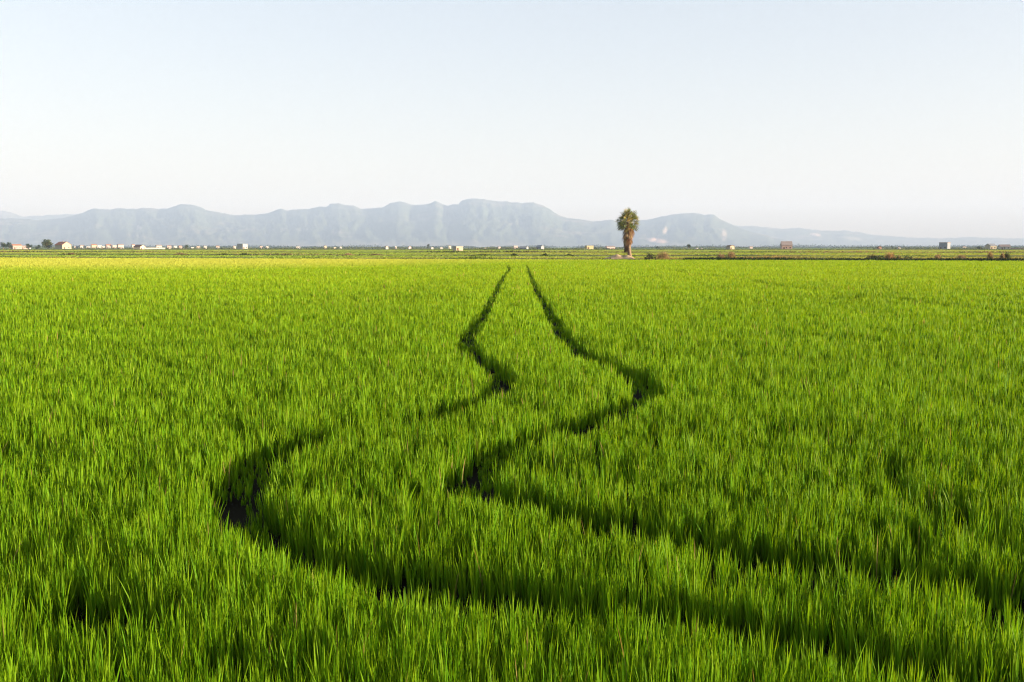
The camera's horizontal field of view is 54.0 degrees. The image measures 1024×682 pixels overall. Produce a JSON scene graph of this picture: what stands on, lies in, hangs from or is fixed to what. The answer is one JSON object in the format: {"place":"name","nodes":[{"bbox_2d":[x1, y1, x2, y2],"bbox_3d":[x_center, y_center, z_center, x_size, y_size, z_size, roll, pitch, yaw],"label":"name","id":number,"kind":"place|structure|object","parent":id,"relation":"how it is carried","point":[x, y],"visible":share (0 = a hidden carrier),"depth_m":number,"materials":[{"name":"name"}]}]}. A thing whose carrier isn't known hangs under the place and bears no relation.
{"place":"outdoors","nodes":[
{"label":"outdoors","id":0,"kind":"place"},
{"bbox_2d":[0,211,76,219],"bbox_3d":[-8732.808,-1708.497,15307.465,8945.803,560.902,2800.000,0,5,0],"label":"mountains beyond","id":1,"kind":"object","parent":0,"point":[4,214],"visible":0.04,"depth_m":15319.02,"materials":[{"name":"grey stone"}]},
{"bbox_2d":[0,198,823,246],"bbox_3d":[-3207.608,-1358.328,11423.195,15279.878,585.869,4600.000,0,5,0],"label":"mountains","id":2,"kind":"structure","parent":0,"point":[474,222],"depth_m":10872.05,"materials":[{"name":"grey stone"}]},
{"bbox_2d":[0,247,1023,681],"bbox_3d":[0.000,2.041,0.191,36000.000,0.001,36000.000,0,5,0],"label":"ground","id":3,"kind":"structure","parent":0,"point":[234,509],"depth_m":7.05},
{"bbox_2d":[11,244,21,248],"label":"house","id":4,"kind":"structure","parent":3,"relation":"on","point":[17,246],"depth_m":894.43,"materials":[{"name":"paint"}]},
{"bbox_2d":[41,239,53,248],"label":"tree","id":5,"kind":"object","parent":3,"relation":"on","point":[47,243],"visible":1,"depth_m":685.60,"materials":[{"name":"green plant"}]},
{"bbox_2d":[55,241,70,248],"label":"farmhouse","id":6,"kind":"object","parent":3,"relation":"on","point":[63,245],"visible":0.89,"depth_m":684.60,"materials":[{"name":"paint"}]},
{"bbox_2d":[133,245,145,248],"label":"barn","id":7,"kind":"structure","parent":3,"relation":"on","point":[139,246],"depth_m":695.21,"materials":[{"name":"paint"}]},
{"bbox_2d":[237,244,247,248],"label":"tower hut","id":8,"kind":"object","parent":3,"relation":"on","point":[242,246],"visible":0.86,"depth_m":685.43,"materials":[{"name":"paint"}]},
{"bbox_2d":[23,257,678,259],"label":"bank","id":9,"kind":"structure","parent":3,"relation":"on","point":[330,258],"depth_m":162.69,"materials":[{"name":"green plant"}]},
{"bbox_2d":[643,252,656,259],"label":"shrub","id":10,"kind":"object","parent":9,"relation":"on","point":[650,257],"visible":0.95,"depth_m":145.15,"materials":[{"name":"green plant"}]},
{"bbox_2d":[655,250,669,258],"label":"shrub","id":11,"kind":"object","parent":9,"relation":"on","point":[663,255],"visible":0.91,"depth_m":145.61,"materials":[{"name":"brown plant"}]},
{"bbox_2d":[726,251,734,257],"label":"shrub","id":12,"kind":"object","parent":9,"relation":"on","point":[732,254],"visible":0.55,"depth_m":143.10,"materials":[{"name":"brown plant"}]},
{"bbox_2d":[885,251,895,259],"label":"shrub","id":13,"kind":"object","parent":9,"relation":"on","point":[889,255],"visible":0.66,"depth_m":136.78,"materials":[{"name":"brown plant"}]},
{"bbox_2d":[988,252,993,258],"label":"shrub","id":14,"kind":"object","parent":9,"relation":"on","point":[990,255],"visible":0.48,"depth_m":133.67,"materials":[{"name":"brown plant"}]},
{"bbox_2d":[452,246,462,250],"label":"hut","id":15,"kind":"object","parent":3,"relation":"on","point":[457,248],"visible":0.76,"depth_m":496.44,"materials":[{"name":"paint"}]},
{"bbox_2d":[1,247,997,248],"bbox_3d":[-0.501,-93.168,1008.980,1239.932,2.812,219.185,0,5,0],"label":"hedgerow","id":16,"kind":"object","parent":3,"relation":"on","point":[467,248],"visible":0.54,"depth_m":984.06,"materials":[{"name":"green plant"}]},
{"bbox_2d":[0,244,1022,247],"bbox_3d":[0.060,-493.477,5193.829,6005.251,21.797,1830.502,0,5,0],"label":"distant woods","id":17,"kind":"object","parent":3,"relation":"on","point":[812,245],"visible":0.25,"depth_m":5040.61,"materials":[{"name":"green plant"}]},
{"bbox_2d":[0,257,1023,681],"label":"rice plants","id":18,"kind":"object","parent":3,"relation":"on","point":[762,379],"visible":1,"depth_m":8.26,"materials":[{"name":"green plant"}]},
{"bbox_2d":[0,244,1023,247],"bbox_3d":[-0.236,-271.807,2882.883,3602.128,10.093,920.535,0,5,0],"label":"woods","id":19,"kind":"object","parent":3,"relation":"on","point":[535,246],"visible":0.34,"depth_m":2809.71,"materials":[{"name":"green plant"}]},
{"bbox_2d":[0,250,1023,258],"bbox_3d":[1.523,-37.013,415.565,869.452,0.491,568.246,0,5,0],"label":"rice plots beyond","id":20,"kind":"object","parent":3,"relation":"on","point":[407,253],"visible":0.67,"depth_m":272.65,"materials":[{"name":"green plant"}]},
{"bbox_2d":[2,246,1023,248],"bbox_3d":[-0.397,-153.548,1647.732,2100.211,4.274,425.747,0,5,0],"label":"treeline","id":21,"kind":"object","parent":3,"relation":"on","point":[598,247],"visible":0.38,"depth_m":1615.06,"materials":[{"name":"green plant"}]},
{"bbox_2d":[4,254,1023,256],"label":"bank beyond","id":22,"kind":"object","parent":3,"relation":"on","point":[549,255],"visible":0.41,"depth_m":201.21,"materials":[{"name":"green plant"}]},
{"bbox_2d":[10,249,1020,249],"bbox_3d":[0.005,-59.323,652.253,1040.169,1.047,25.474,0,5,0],"label":"embankment","id":23,"kind":"structure","parent":3,"relation":"on","point":[344,249],"depth_m":643.16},
{"bbox_2d":[43,251,1022,252],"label":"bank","id":24,"kind":"structure","parent":3,"relation":"on","point":[722,252],"depth_m":319.78,"materials":[{"name":"green plant"}]},
{"bbox_2d":[536,245,543,248],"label":"hut","id":25,"kind":"object","parent":3,"relation":"on","point":[539,246],"visible":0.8,"depth_m":685.76,"materials":[{"name":"paint"}]},
{"bbox_2d":[604,254,633,258],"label":"earth mound","id":26,"kind":"object","parent":3,"relation":"on","point":[616,256],"visible":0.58,"depth_m":147.28,"materials":[{"name":"soil"}]},
{"bbox_2d":[616,208,639,255],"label":"palm tree","id":27,"kind":"object","parent":3,"relation":"on","point":[628,232],"visible":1,"depth_m":150.75,"materials":[{"name":"green plant"}]},
{"bbox_2d":[726,245,734,249],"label":"hut","id":28,"kind":"object","parent":3,"relation":"on","point":[731,247],"visible":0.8,"depth_m":655.86,"materials":[{"name":"paint"}]},
{"bbox_2d":[780,241,792,248],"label":"farmhouse","id":29,"kind":"object","parent":3,"relation":"on","point":[786,244],"visible":0.91,"depth_m":675.11,"materials":[{"name":"paint"}]},
{"bbox_2d":[939,242,950,248],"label":"tower hut","id":30,"kind":"object","parent":3,"relation":"on","point":[944,245],"visible":0.86,"depth_m":665.38,"materials":[{"name":"paint"}]},
{"bbox_2d":[985,244,996,248],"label":"farmhouse","id":31,"kind":"object","parent":3,"relation":"on","point":[990,246],"visible":0.87,"depth_m":694.60,"materials":[{"name":"paint"}]},
{"bbox_2d":[998,244,1010,248],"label":"farmhouse","id":32,"kind":"object","parent":3,"relation":"on","point":[1004,246],"visible":0.91,"depth_m":710.21,"materials":[{"name":"paint"}]},
{"bbox_2d":[0,249,1023,260],"bbox_3d":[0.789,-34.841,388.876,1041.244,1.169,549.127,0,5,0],"label":"bank grass","id":33,"kind":"structure","parent":0,"point":[782,257],"depth_m":188.10,"materials":[{"name":"green plant"}]},
{"bbox_2d":[0,0,1023,237],"label":"sky","id":34,"kind":"structure","parent":0,"point":[898,118],"materials":[{"name":"white"}]},
{"bbox_2d":[734,225,1023,246],"bbox_3d":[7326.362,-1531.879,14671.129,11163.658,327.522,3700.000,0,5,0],"label":"hills","id":35,"kind":"structure","parent":0,"point":[826,238],"depth_m":14306.53,"materials":[{"name":"grey stone"}]}
]}

